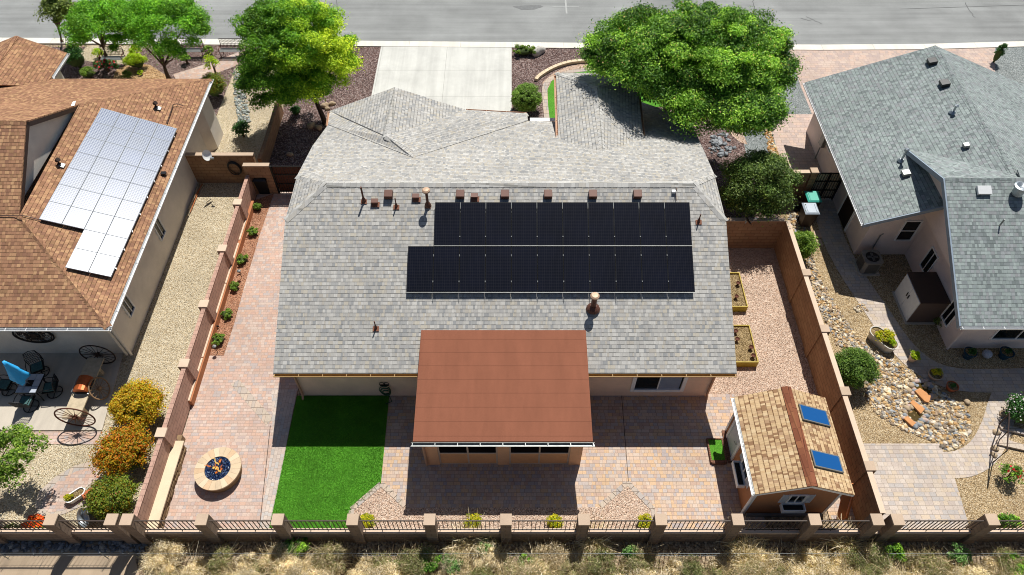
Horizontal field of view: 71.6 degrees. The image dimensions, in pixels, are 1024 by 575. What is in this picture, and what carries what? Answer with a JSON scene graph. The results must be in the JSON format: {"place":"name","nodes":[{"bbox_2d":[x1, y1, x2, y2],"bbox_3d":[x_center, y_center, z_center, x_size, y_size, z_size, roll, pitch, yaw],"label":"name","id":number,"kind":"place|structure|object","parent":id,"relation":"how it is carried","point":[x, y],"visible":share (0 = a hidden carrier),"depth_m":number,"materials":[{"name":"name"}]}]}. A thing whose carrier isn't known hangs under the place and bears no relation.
{"place":"outdoors","nodes":[
{"label":"outdoors","id":0,"kind":"place"},
{"bbox_2d":[32,0,76,41],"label":"tree","id":1,"kind":"object","parent":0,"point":[55,9],"visible":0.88,"depth_m":38.12,"materials":[{"name":"green plant"}]},
{"bbox_2d":[0,353,123,430],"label":"patio","id":2,"kind":"structure","parent":0,"point":[66,369],"depth_m":27.13,"materials":[{"name":"beige concrete"}]},
{"bbox_2d":[2,361,38,391],"bbox_3d":[-18.176,3.338,26.295,0.523,2.302,0.523,21,55,16],"label":"closed umbrella","id":3,"kind":"object","parent":2,"relation":"on","point":[17,375],"visible":0.98,"depth_m":25.91,"materials":[{"name":"blue fabric"}]},
{"bbox_2d":[8,394,38,412],"bbox_3d":[-18.164,4.231,26.412,0.612,0.991,0.696,0,52,0],"label":"patio chair","id":4,"kind":"object","parent":2,"relation":"on","point":[26,401],"visible":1,"depth_m":26.47,"materials":[{"name":"black metal"}]},
{"bbox_2d":[14,374,46,400],"bbox_3d":[-18.140,3.804,26.967,0.801,0.682,0.860,0,52,0],"label":"patio table","id":5,"kind":"object","parent":2,"relation":"on","point":[34,381],"visible":0.82,"depth_m":26.66,"materials":[{"name":"grey tile"}]},
{"bbox_2d":[22,350,49,376],"bbox_3d":[-18.390,2.974,27.390,0.612,0.991,0.696,-23,56,-17],"label":"patio chair","id":6,"kind":"object","parent":2,"relation":"on","point":[37,367],"visible":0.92,"depth_m":27.38,"materials":[{"name":"black metal"}]},
{"bbox_2d":[38,374,62,398],"bbox_3d":[-17.446,3.704,26.822,0.696,0.991,0.612,-8,53,-6],"label":"patio chair","id":7,"kind":"object","parent":2,"relation":"on","point":[49,387],"visible":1,"depth_m":26.82,"materials":[{"name":"black metal"}]},
{"bbox_2d":[54,408,95,425],"bbox_3d":[-15.888,4.717,25.810,1.386,1.386,0.180,0,52,0],"label":"wagon wheel","id":8,"kind":"object","parent":2,"relation":"on","point":[75,417],"visible":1,"depth_m":25.80,"materials":[{"name":"wood"}]},
{"bbox_2d":[62,358,104,418],"bbox_3d":[-16.167,3.913,26.983,0.644,0.510,2.590,0,52,0],"label":"plank bench","id":9,"kind":"object","parent":2,"relation":"on","point":[92,367],"visible":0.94,"depth_m":26.60,"materials":[{"name":"brown wood"}]},
{"bbox_2d":[71,375,93,394],"bbox_3d":[-16.130,3.659,26.629,0.629,0.360,0.682,0,52,0],"label":"copper chest","id":10,"kind":"object","parent":9,"relation":"on","point":[80,386],"visible":1,"depth_m":26.54,"materials":[{"name":"orange metal"}]},
{"bbox_2d":[0,542,138,574],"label":"verge path","id":11,"kind":"structure","parent":0,"point":[93,562],"depth_m":23.37,"materials":[{"name":"beige concrete"}]},
{"bbox_2d":[0,540,147,554],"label":"fence foot stones","id":12,"kind":"object","parent":11,"relation":"on","point":[12,546],"visible":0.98,"depth_m":23.62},
{"bbox_2d":[0,36,222,355],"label":"house","id":13,"kind":"structure","parent":0,"point":[49,112],"depth_m":28.52,"materials":[{"name":"brown"}]},
{"bbox_2d":[12,332,54,342],"bbox_3d":[-18.318,1.831,27.178,1.558,1.054,0.070,0,52,0],"label":"wall medallion","id":14,"kind":"object","parent":13,"relation":"attached to","point":[32,336],"depth_m":27.25,"materials":[{"name":"black metal"}]},
{"bbox_2d":[39,108,176,276],"bbox_3d":[-16.485,-4.091,28.848,2.883,1.244,8.546,0,52,0],"label":"solar array","id":15,"kind":"object","parent":13,"relation":"on","point":[101,192],"visible":1,"depth_m":28.80,"materials":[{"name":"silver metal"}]},
{"bbox_2d":[0,65,282,527],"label":"gravel ground","id":16,"kind":"structure","parent":0,"point":[160,348],"depth_m":29.41,"materials":[{"name":"gravel"}]},
{"bbox_2d":[0,417,51,492],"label":"tree","id":17,"kind":"object","parent":16,"relation":"on","point":[17,441],"visible":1,"depth_m":23.11,"materials":[{"name":"green plant"}]},
{"bbox_2d":[5,432,100,443],"bbox_3d":[-19.468,5.527,26.100,8.558,0.020,0.500,0,52,0],"label":"patio step","id":18,"kind":"object","parent":16,"relation":"on","point":[74,437],"visible":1,"depth_m":26.10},
{"bbox_2d":[0,514,139,543],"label":"view fence","id":19,"kind":"object","parent":16,"relation":"on","point":[58,528],"visible":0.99,"depth_m":23.16,"materials":[{"name":"stone"}]},
{"bbox_2d":[35,461,109,517],"bbox_3d":[-15.339,6.999,24.953,2.672,0.020,1.681,-24,56,-17],"label":"paver pad","id":20,"kind":"object","parent":16,"relation":"on","point":[40,509],"visible":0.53,"depth_m":24.84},
{"bbox_2d":[42,467,103,511],"bbox_3d":[-15.381,7.063,24.886,1.771,0.001,1.674,0,52,0],"label":"paver pad","id":21,"kind":"object","parent":20,"relation":"on","point":[53,501],"visible":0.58,"depth_m":24.92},
{"bbox_2d":[78,471,141,519],"bbox_3d":[-13.483,7.077,23.949,1.923,1.571,1.846,0,52,0],"label":"shrub","id":22,"kind":"object","parent":16,"relation":"on","point":[110,496],"visible":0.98,"depth_m":23.57,"materials":[{"name":"green plant"}]},
{"bbox_2d":[84,421,155,481],"bbox_3d":[-13.686,5.779,24.763,2.376,1.881,2.256,0,52,0],"label":"shrub","id":23,"kind":"object","parent":16,"relation":"on","point":[121,449],"visible":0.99,"depth_m":24.39,"materials":[{"name":"orange plant"}]},
{"bbox_2d":[106,376,169,430],"bbox_3d":[-13.620,4.213,25.927,2.405,1.966,2.164,0,52,0],"label":"shrub","id":24,"kind":"object","parent":16,"relation":"on","point":[137,401],"visible":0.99,"depth_m":25.52,"materials":[{"name":"yellow plant"}]},
{"bbox_2d":[133,175,256,524],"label":"garden wall","id":25,"kind":"structure","parent":16,"relation":"on","point":[193,363],"depth_m":27.65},
{"bbox_2d":[185,152,256,182],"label":"garden wall","id":26,"kind":"structure","parent":16,"relation":"on","point":[215,170],"depth_m":33.52,"materials":[{"name":"brick"}]},
{"bbox_2d":[231,119,252,136],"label":"shrub","id":27,"kind":"object","parent":16,"relation":"on","point":[240,128],"visible":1,"depth_m":35.85,"materials":[{"name":"green plant"}]},
{"bbox_2d":[233,69,250,124],"bbox_3d":[-14.677,-10.302,38.386,0.783,0.172,5.383,-14,53,-11],"label":"rock strip","id":28,"kind":"object","parent":16,"relation":"on","point":[240,112],"visible":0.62,"depth_m":37.92,"materials":[{"name":"stone"}]},
{"bbox_2d":[51,47,235,114],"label":"mulch","id":29,"kind":"object","parent":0,"point":[68,71],"depth_m":39.85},
{"bbox_2d":[62,45,84,67],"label":"shrub","id":30,"kind":"object","parent":29,"relation":"on","point":[75,59],"visible":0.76,"depth_m":39.19,"materials":[{"name":"green plant"}]},
{"bbox_2d":[81,46,143,63],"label":"sandy patch","id":31,"kind":"object","parent":29,"relation":"on","point":[87,50],"visible":0.33,"depth_m":40.90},
{"bbox_2d":[54,0,151,55],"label":"tree","id":32,"kind":"object","parent":31,"relation":"on","point":[84,18],"visible":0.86,"depth_m":35.79,"materials":[{"name":"green plant"}]},
{"bbox_2d":[121,50,146,67],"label":"shrub","id":33,"kind":"object","parent":29,"relation":"on","point":[134,60],"visible":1,"depth_m":39.45,"materials":[{"name":"green plant"}]},
{"bbox_2d":[113,64,165,78],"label":"orange gravel","id":34,"kind":"structure","parent":29,"relation":"on","point":[150,72],"depth_m":39.73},
{"bbox_2d":[103,0,213,78],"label":"tree","id":35,"kind":"object","parent":29,"relation":"on","point":[189,17],"visible":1,"depth_m":35.40,"materials":[{"name":"green plant"}]},
{"bbox_2d":[202,71,228,96],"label":"shrub","id":36,"kind":"object","parent":29,"relation":"on","point":[217,87],"visible":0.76,"depth_m":37.53,"materials":[{"name":"green plant"}]},
{"bbox_2d":[173,49,244,78],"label":"front path","id":37,"kind":"structure","parent":0,"point":[227,62],"depth_m":39.95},
{"bbox_2d":[172,45,256,78],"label":"mulch bed","id":38,"kind":"object","parent":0,"point":[196,60],"visible":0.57,"depth_m":40.60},
{"bbox_2d":[164,186,297,527],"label":"side paving","id":39,"kind":"structure","parent":0,"point":[222,413],"depth_m":27.05,"materials":[{"name":"brick"}]},
{"bbox_2d":[147,441,186,527],"bbox_3d":[-11.976,6.907,24.728,0.377,0.490,3.179,0,52,0],"label":"stone bench","id":40,"kind":"object","parent":39,"relation":"on","point":[166,488],"visible":0.84,"depth_m":24.59,"materials":[{"name":"stone"}]},
{"bbox_2d":[194,447,241,492],"bbox_3d":[-10.332,6.304,24.861,1.600,1.020,1.600,0,52,0],"label":"fire pit","id":41,"kind":"object","parent":39,"relation":"on","point":[218,470],"visible":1,"depth_m":24.90,"materials":[{"name":"stone"}]},
{"bbox_2d":[210,194,273,354],"bbox_3d":[-11.872,-0.890,31.083,1.017,0.001,9.120,0,52,0],"label":"gravel strip","id":42,"kind":"object","parent":39,"relation":"on","point":[249,248],"visible":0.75,"depth_m":30.83,"materials":[{"name":"gravel"}]},
{"bbox_2d":[231,379,271,424],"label":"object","id":43,"kind":"object","parent":39,"relation":"on","point":[253,403],"visible":1,"depth_m":26.99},
{"bbox_2d":[242,163,301,193],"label":"gate wall","id":44,"kind":"structure","parent":39,"relation":"on","point":[282,178],"depth_m":32.96,"materials":[{"name":"brick"}]},
{"bbox_2d":[260,390,296,527],"bbox_3d":[-8.719,6.058,25.676,0.982,0.001,5.420,-1,52,-1],"label":"paving band","id":45,"kind":"object","parent":39,"relation":"on","point":[283,401],"visible":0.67,"depth_m":26.00,"materials":[{"name":"brick"}]},
{"bbox_2d":[269,396,388,527],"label":"lawn","id":46,"kind":"structure","parent":0,"point":[329,467],"depth_m":25.58,"materials":[{"name":"plant"}]},
{"bbox_2d":[371,47,511,110],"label":"driveway","id":47,"kind":"structure","parent":0,"point":[478,78],"depth_m":39.63,"materials":[{"name":"concrete"}]},
{"bbox_2d":[0,0,1023,44],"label":"road","id":48,"kind":"structure","parent":0,"point":[875,22],"depth_m":43.11,"materials":[{"name":"asphalt"}]},
{"bbox_2d":[255,47,778,217],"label":"front gravel","id":49,"kind":"structure","parent":0,"point":[297,137],"depth_m":37.76,"materials":[{"name":"gravel"}]},
{"bbox_2d":[257,101,283,162],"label":"garden wall","id":50,"kind":"structure","parent":49,"relation":"on","point":[266,149],"depth_m":35.62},
{"bbox_2d":[224,0,364,124],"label":"tree","id":51,"kind":"object","parent":49,"relation":"on","point":[273,32],"visible":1,"depth_m":32.80,"materials":[{"name":"green plant"}]},
{"bbox_2d":[511,82,542,111],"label":"shrub","id":52,"kind":"object","parent":49,"relation":"on","point":[524,99],"visible":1,"depth_m":36.78,"materials":[{"name":"green plant"}]},
{"bbox_2d":[534,59,587,81],"bbox_3d":[4.840,-12.428,39.982,7.468,0.170,1.519,-6,52,-5],"label":"stone border","id":53,"kind":"object","parent":49,"relation":"on","point":[554,67],"visible":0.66,"depth_m":39.97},
{"bbox_2d":[574,0,807,139],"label":"tree","id":54,"kind":"object","parent":49,"relation":"on","point":[738,67],"visible":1,"depth_m":29.92,"materials":[{"name":"green plant"}]},
{"bbox_2d":[708,132,735,157],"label":"shaded rocks","id":55,"kind":"object","parent":49,"relation":"on","point":[716,141],"visible":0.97,"depth_m":35.93,"materials":[{"name":"stone"}]},
{"bbox_2d":[713,146,805,226],"bbox_3d":[10.787,-4.164,31.000,3.908,4.394,4.008,0,52,0],"label":"tree","id":56,"kind":"object","parent":49,"relation":"on","point":[769,194],"visible":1,"depth_m":30.06,"materials":[{"name":"green plant"}]},
{"bbox_2d":[42,44,1023,574],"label":"ground","id":57,"kind":"structure","parent":0,"point":[706,550],"depth_m":23.68,"materials":[{"name":"soil"}]},
{"bbox_2d":[443,509,489,566],"bbox_3d":[-1.403,8.281,23.385,2.386,0.935,1.925,-23,55,-17],"label":"dry bush","id":58,"kind":"object","parent":57,"relation":"on","point":[470,545],"visible":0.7,"depth_m":23.42,"materials":[{"name":"plant"}]},
{"bbox_2d":[119,514,884,543],"bbox_3d":[-0.315,7.881,23.114,24.047,1.880,0.370,0,52,0],"label":"view fence","id":59,"kind":"object","parent":57,"relation":"on","point":[807,528],"visible":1,"depth_m":23.16,"materials":[{"name":"stone"}]},
{"bbox_2d":[0,552,1009,559],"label":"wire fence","id":60,"kind":"object","parent":57,"relation":"on","point":[501,553],"visible":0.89,"depth_m":22.96,"materials":[{"name":"metal"}]},
{"bbox_2d":[0,38,1023,49],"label":"kerb","id":61,"kind":"structure","parent":57,"relation":"on","point":[576,45],"depth_m":41.38,"materials":[{"name":"concrete"}]},
{"bbox_2d":[133,524,1023,574],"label":"dry brush","id":62,"kind":"object","parent":57,"relation":"on","point":[868,561],"visible":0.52,"depth_m":23.06,"materials":[{"name":"plant"}]},
{"bbox_2d":[137,536,1023,574],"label":"brush mounds","id":63,"kind":"object","parent":57,"relation":"on","point":[286,566],"visible":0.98,"depth_m":22.89,"materials":[{"name":"plant"}]},
{"bbox_2d":[567,509,620,568],"bbox_3d":[2.766,8.261,23.380,2.113,0.975,2.147,0,52,0],"label":"dry bush","id":64,"kind":"object","parent":57,"relation":"on","point":[589,542],"visible":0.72,"depth_m":23.44,"materials":[{"name":"plant"}]},
{"bbox_2d":[716,511,772,570],"bbox_3d":[7.599,8.288,23.384,2.065,0.936,1.979,-29,58,-21],"label":"dry bush","id":65,"kind":"object","parent":57,"relation":"on","point":[740,544],"visible":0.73,"depth_m":23.41,"materials":[{"name":"plant"}]},
{"bbox_2d":[723,535,781,574],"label":"dry bush","id":66,"kind":"object","parent":57,"relation":"on","point":[741,555],"visible":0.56,"depth_m":23.17,"materials":[{"name":"plant"}]},
{"bbox_2d":[827,495,856,527],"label":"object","id":67,"kind":"structure","parent":57,"relation":"on","point":[833,508],"depth_m":24.34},
{"bbox_2d":[836,483,853,518],"bbox_3d":[11.255,7.209,23.912,0.390,1.382,0.748,0,52,0],"label":"leaning board","id":68,"kind":"object","parent":67,"relation":"on","point":[844,508],"visible":0.75,"depth_m":23.97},
{"bbox_2d":[816,511,876,569],"bbox_3d":[11.064,8.287,23.416,1.942,0.884,2.449,-37,61,-25],"label":"dry bush","id":69,"kind":"object","parent":57,"relation":"on","point":[847,541],"visible":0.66,"depth_m":23.41,"materials":[{"name":"plant"}]},
{"bbox_2d":[883,543,906,561],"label":"bush","id":70,"kind":"object","parent":57,"relation":"on","point":[898,547],"visible":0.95,"depth_m":23.18,"materials":[{"name":"green plant"}]},
{"bbox_2d":[946,542,972,566],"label":"bush","id":71,"kind":"object","parent":57,"relation":"on","point":[965,557],"visible":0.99,"depth_m":23.10,"materials":[{"name":"green plant"}]},
{"bbox_2d":[542,68,590,117],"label":"entry path","id":72,"kind":"structure","parent":0,"point":[545,97],"depth_m":38.75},
{"bbox_2d":[381,392,765,527],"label":"back paving","id":73,"kind":"structure","parent":0,"point":[673,473],"depth_m":25.32,"materials":[{"name":"brick"}]},
{"bbox_2d":[349,482,406,513],"bbox_3d":[-4.824,7.462,24.580,2.119,0.040,1.230,-21,55,-16],"label":"gravel border","id":74,"kind":"object","parent":73,"relation":"on","point":[393,494],"visible":0.82,"depth_m":24.71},
{"bbox_2d":[354,486,651,527],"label":"fence gravel","id":75,"kind":"structure","parent":73,"relation":"on","point":[626,503],"depth_m":24.37,"materials":[{"name":"gravel"}]},
{"bbox_2d":[599,481,656,518],"bbox_3d":[4.163,7.721,24.379,1.414,0.040,1.936,-33,59,-23],"label":"gravel border","id":76,"kind":"object","parent":73,"relation":"on","point":[618,490],"visible":0.84,"depth_m":24.71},
{"bbox_2d":[706,438,726,464],"bbox_3d":[7.409,5.934,25.713,0.588,0.130,0.977,0,52,0],"label":"turf tray","id":77,"kind":"object","parent":73,"relation":"on","point":[716,451],"visible":1,"depth_m":25.67,"materials":[{"name":"green"}]},
{"bbox_2d":[725,386,854,516],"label":"shed","id":78,"kind":"structure","parent":73,"relation":"on","point":[786,457],"depth_m":23.43,"materials":[{"name":"beige"}]},
{"bbox_2d":[726,419,740,460],"bbox_3d":[7.854,5.223,24.999,0.092,1.970,0.990,0,52,0],"label":"door","id":79,"kind":"structure","parent":78,"relation":"in","point":[732,436],"depth_m":25.23,"materials":[{"name":"white paint"}]},
{"bbox_2d":[548,71,662,117],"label":"entry lawn","id":80,"kind":"structure","parent":0,"point":[551,103],"depth_m":38.17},
{"bbox_2d":[710,248,816,393],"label":"side gravel","id":81,"kind":"structure","parent":0,"point":[767,316],"depth_m":29.00,"materials":[{"name":"gravel"}]},
{"bbox_2d":[730,272,747,311],"bbox_3d":[9.417,0.181,30.046,0.692,0.360,1.838,0,52,0],"label":"raised bed","id":82,"kind":"object","parent":81,"relation":"on","point":[739,304],"visible":0.59,"depth_m":29.82,"materials":[{"name":"wood"}]},
{"bbox_2d":[733,325,758,366],"bbox_3d":[9.162,2.323,28.378,0.931,0.360,1.781,0,52,0],"label":"raised bed","id":83,"kind":"object","parent":81,"relation":"on","point":[743,352],"visible":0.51,"depth_m":28.16,"materials":[{"name":"wood"}]},
{"bbox_2d":[726,218,785,247],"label":"garden wall","id":84,"kind":"structure","parent":81,"relation":"on","point":[741,233],"depth_m":30.94,"materials":[{"name":"brick"}]},
{"bbox_2d":[774,221,885,524],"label":"garden wall","id":85,"kind":"structure","parent":81,"relation":"on","point":[831,388],"depth_m":26.54,"materials":[{"name":"stone"}]},
{"bbox_2d":[744,51,811,155],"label":"grey gravel","id":86,"kind":"structure","parent":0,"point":[798,100],"depth_m":37.78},
{"bbox_2d":[772,114,821,172],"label":"side paving","id":87,"kind":"structure","parent":0,"point":[791,137],"depth_m":36.15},
{"bbox_2d":[789,48,994,114],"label":"driveway","id":88,"kind":"structure","parent":0,"point":[820,63],"depth_m":40.59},
{"bbox_2d":[777,200,1023,527],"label":"gravel ground","id":89,"kind":"structure","parent":0,"point":[990,490],"depth_m":27.82,"materials":[{"name":"gravel"}]},
{"bbox_2d":[773,168,841,200],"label":"gate wall","id":90,"kind":"structure","parent":89,"relation":"on","point":[826,185],"depth_m":32.87,"materials":[{"name":"metal"}]},
{"bbox_2d":[796,203,819,226],"bbox_3d":[13.455,-3.300,32.325,0.651,1.040,0.771,0,52,0],"label":"wheeled bin","id":91,"kind":"object","parent":89,"relation":"on","point":[808,216],"visible":1,"depth_m":32.04,"materials":[{"name":"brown plastic"}]},
{"bbox_2d":[793,227,823,259],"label":"shrub","id":92,"kind":"object","parent":89,"relation":"on","point":[807,244],"visible":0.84,"depth_m":30.36,"materials":[{"name":"green plant"}]},
{"bbox_2d":[799,191,821,206],"bbox_3d":[13.765,-3.900,32.792,0.651,1.040,0.771,0,52,0],"label":"wheeled bin","id":93,"kind":"object","parent":89,"relation":"on","point":[811,197],"visible":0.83,"depth_m":32.39,"materials":[{"name":"teal plastic"}]},
{"bbox_2d":[834,345,882,393],"bbox_3d":[12.998,3.082,26.972,1.791,1.708,1.886,-33,59,-23],"label":"shrub","id":94,"kind":"object","parent":89,"relation":"on","point":[858,367],"visible":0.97,"depth_m":26.52,"materials":[{"name":"green plant"}]},
{"bbox_2d":[852,233,883,275],"bbox_3d":[15.485,-1.415,30.617,0.931,1.419,1.250,0,52,0],"label":"air conditioner","id":95,"kind":"object","parent":89,"relation":"on","point":[868,262],"visible":1,"depth_m":30.59,"materials":[{"name":"beige metal"}]},
{"bbox_2d":[787,208,971,451],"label":"river rocks","id":96,"kind":"object","parent":89,"relation":"on","point":[886,392],"visible":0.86,"depth_m":27.18,"materials":[{"name":"stone"}]},
{"bbox_2d":[868,326,898,352],"bbox_3d":[14.852,2.023,28.368,0.951,0.746,1.134,0,52,0],"label":"trough planter","id":97,"kind":"object","parent":89,"relation":"on","point":[883,340],"visible":1,"depth_m":28.24,"materials":[{"name":"stone"}]},
{"bbox_2d":[803,45,1023,349],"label":"house","id":98,"kind":"structure","parent":89,"relation":"on","point":[921,152],"depth_m":29.75,"materials":[{"name":"grey"}]},
{"bbox_2d":[837,194,854,231],"bbox_3d":[15.175,-3.678,31.903,0.050,2.130,1.200,0,52,0],"label":"door","id":99,"kind":"structure","parent":98,"relation":"in","point":[846,212],"depth_m":32.20,"materials":[{"name":"metal"}]},
{"bbox_2d":[894,220,922,240],"bbox_3d":[16.914,-2.413,30.297,0.722,1.250,0.070,0,52,0],"label":"window","id":100,"kind":"structure","parent":98,"relation":"in","point":[909,228],"depth_m":30.28,"materials":[{"name":"glass"}]},
{"bbox_2d":[919,246,938,271],"bbox_3d":[17.420,-1.098,29.690,0.060,1.190,0.676,0,52,0],"label":"window","id":101,"kind":"structure","parent":98,"relation":"in","point":[931,257],"depth_m":29.65,"materials":[{"name":"glass"}]},
{"bbox_2d":[940,300,954,327],"bbox_3d":[17.420,0.988,28.179,0.060,1.250,0.611,0,52,0],"label":"window","id":102,"kind":"structure","parent":98,"relation":"in","point":[948,315],"depth_m":28.34,"materials":[{"name":"glass"}]},
{"bbox_2d":[989,330,1023,339],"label":"window","id":103,"kind":"structure","parent":98,"relation":"in","point":[999,334],"depth_m":27.79,"materials":[{"name":"glass"}]},
{"bbox_2d":[901,377,937,428],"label":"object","id":104,"kind":"structure","parent":89,"relation":"on","point":[923,395],"depth_m":26.81,"materials":[{"name":"orange stone"}]},
{"bbox_2d":[892,272,950,324],"bbox_3d":[16.798,0.431,29.192,1.244,1.400,1.690,0,52,0],"label":"storage cabinet","id":105,"kind":"object","parent":89,"relation":"on","point":[921,298],"visible":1,"depth_m":28.83,"materials":[{"name":"beige plastic"}]},
{"bbox_2d":[866,514,1023,543],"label":"view fence","id":106,"kind":"object","parent":89,"relation":"on","point":[984,528],"visible":0.97,"depth_m":23.17,"materials":[{"name":"stone"}]},
{"bbox_2d":[996,463,1023,483],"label":"shrub","id":107,"kind":"object","parent":89,"relation":"on","point":[1018,471],"visible":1,"depth_m":24.69,"materials":[{"name":"green plant"}]},
{"bbox_2d":[863,443,967,527],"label":"patio","id":108,"kind":"structure","parent":0,"point":[915,481],"depth_m":25.01,"materials":[{"name":"brick"}]},
{"bbox_2d":[816,198,1023,477],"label":"garden path","id":109,"kind":"structure","parent":0,"point":[863,291],"depth_m":27.80,"materials":[{"name":"concrete"}]},
{"bbox_2d":[1004,393,1023,423],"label":"shrub","id":110,"kind":"object","parent":109,"relation":"on","point":[1015,408],"visible":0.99,"depth_m":26.03,"materials":[{"name":"green plant"}]},
{"bbox_2d":[995,47,1023,84],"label":"front gravel","id":111,"kind":"structure","parent":0,"point":[1009,64],"depth_m":40.25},
{"label":"house pad","id":112,"kind":"structure","parent":0,"visible":0},
{"bbox_2d":[273,72,736,465],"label":"house","id":113,"kind":"structure","parent":112,"relation":"on","point":[498,378],"depth_m":25.58,"materials":[{"name":"grey"}]},
{"bbox_2d":[406,202,694,300],"bbox_3d":[1.386,-1.320,25.648,10.283,1.633,3.307,0,52,0],"label":"solar array","id":114,"kind":"object","parent":113,"relation":"on","point":[546,235],"visible":1,"depth_m":25.60,"materials":[{"name":"black glass"}]},
{"bbox_2d":[630,377,688,391],"bbox_3d":[5.460,3.433,26.208,2.017,1.578,0.080,0,52,0],"label":"window","id":115,"kind":"structure","parent":113,"relation":"in","point":[639,384],"depth_m":26.47,"materials":[{"name":"glass"}]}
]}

